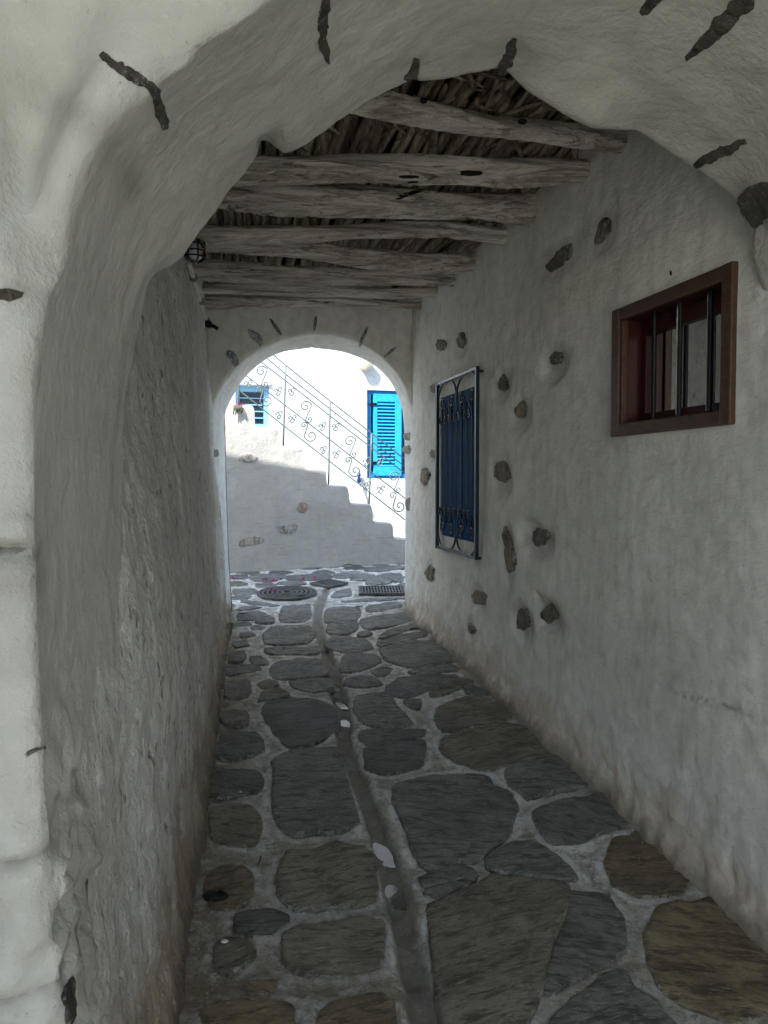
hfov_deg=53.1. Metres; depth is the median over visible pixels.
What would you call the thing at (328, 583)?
stone
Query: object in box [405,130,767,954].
wall
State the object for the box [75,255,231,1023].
wall
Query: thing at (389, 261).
log beam
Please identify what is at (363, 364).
wall lamp
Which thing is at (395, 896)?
puddle
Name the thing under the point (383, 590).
drain grate
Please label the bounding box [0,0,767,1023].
archway
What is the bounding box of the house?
[229,348,404,537]
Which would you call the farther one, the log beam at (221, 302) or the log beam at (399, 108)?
the log beam at (221, 302)
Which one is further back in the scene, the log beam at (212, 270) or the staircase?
the staircase
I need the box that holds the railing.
[237,355,404,519]
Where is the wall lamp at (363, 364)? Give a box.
[358,358,372,369]
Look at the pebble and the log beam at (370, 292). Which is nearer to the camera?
the pebble
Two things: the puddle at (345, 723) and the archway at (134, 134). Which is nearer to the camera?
the archway at (134, 134)
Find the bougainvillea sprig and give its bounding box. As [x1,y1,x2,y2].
[232,403,243,414]
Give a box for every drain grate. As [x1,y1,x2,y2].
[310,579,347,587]
[358,585,404,595]
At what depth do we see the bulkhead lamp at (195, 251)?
4.13 m
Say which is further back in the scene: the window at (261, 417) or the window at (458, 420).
the window at (261, 417)
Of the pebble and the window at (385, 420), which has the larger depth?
the window at (385, 420)
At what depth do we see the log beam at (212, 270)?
5.12 m
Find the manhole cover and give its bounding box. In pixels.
[257,586,316,599]
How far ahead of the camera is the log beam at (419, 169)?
3.29 m
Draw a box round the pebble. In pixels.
[244,932,253,938]
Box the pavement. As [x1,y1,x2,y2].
[179,563,767,1023]
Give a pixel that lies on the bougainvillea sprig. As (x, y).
(238, 406)
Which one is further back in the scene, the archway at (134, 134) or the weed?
the weed
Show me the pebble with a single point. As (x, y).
(248, 935)
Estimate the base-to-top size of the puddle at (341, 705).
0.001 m
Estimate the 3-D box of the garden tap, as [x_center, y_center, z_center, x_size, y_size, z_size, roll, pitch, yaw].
[-0.271,-0.279,10.024,0.177,0.498,0.057,-1,3,-18]
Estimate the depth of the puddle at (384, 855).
2.92 m
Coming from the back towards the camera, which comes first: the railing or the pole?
the railing
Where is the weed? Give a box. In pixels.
[227,620,235,634]
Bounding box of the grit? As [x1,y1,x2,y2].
[191,618,751,1008]
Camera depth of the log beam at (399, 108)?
2.92 m
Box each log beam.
[193,259,454,286]
[195,220,506,246]
[202,283,437,298]
[203,242,475,274]
[205,295,421,310]
[218,185,537,226]
[232,153,590,188]
[349,90,627,152]
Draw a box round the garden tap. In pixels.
[357,471,367,503]
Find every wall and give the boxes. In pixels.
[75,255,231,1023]
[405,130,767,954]
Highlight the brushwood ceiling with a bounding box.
[203,69,579,287]
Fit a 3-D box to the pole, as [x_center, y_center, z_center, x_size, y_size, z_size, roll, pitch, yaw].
[-1.325,-0.012,6.500,0.074,1.687,0.022,0,2,-11]
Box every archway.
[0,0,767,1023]
[206,282,412,608]
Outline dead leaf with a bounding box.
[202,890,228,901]
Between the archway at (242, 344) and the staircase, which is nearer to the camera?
the archway at (242, 344)
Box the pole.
[224,419,232,609]
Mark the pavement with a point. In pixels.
(561, 905)
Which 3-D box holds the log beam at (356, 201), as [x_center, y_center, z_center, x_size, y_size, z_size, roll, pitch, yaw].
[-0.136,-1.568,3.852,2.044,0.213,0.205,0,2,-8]
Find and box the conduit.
[185,260,218,329]
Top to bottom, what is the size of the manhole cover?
0.055 m
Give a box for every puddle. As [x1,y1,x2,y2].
[333,702,347,708]
[340,720,349,727]
[373,843,395,867]
[385,885,405,909]
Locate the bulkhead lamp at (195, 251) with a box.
[184,238,205,263]
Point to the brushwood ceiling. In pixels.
(353, 134)
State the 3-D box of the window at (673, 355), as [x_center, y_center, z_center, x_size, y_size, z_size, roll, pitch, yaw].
[1.198,-0.562,2.880,0.344,0.524,0.755,-1,2,-13]
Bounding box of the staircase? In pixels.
[225,405,404,572]
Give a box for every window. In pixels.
[235,381,270,426]
[367,390,404,477]
[435,366,483,559]
[610,261,737,436]
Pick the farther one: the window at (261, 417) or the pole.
the window at (261, 417)
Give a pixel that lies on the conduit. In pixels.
(193, 279)
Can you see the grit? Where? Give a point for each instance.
(379, 850)
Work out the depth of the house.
9.95 m
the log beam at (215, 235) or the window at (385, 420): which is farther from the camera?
the window at (385, 420)

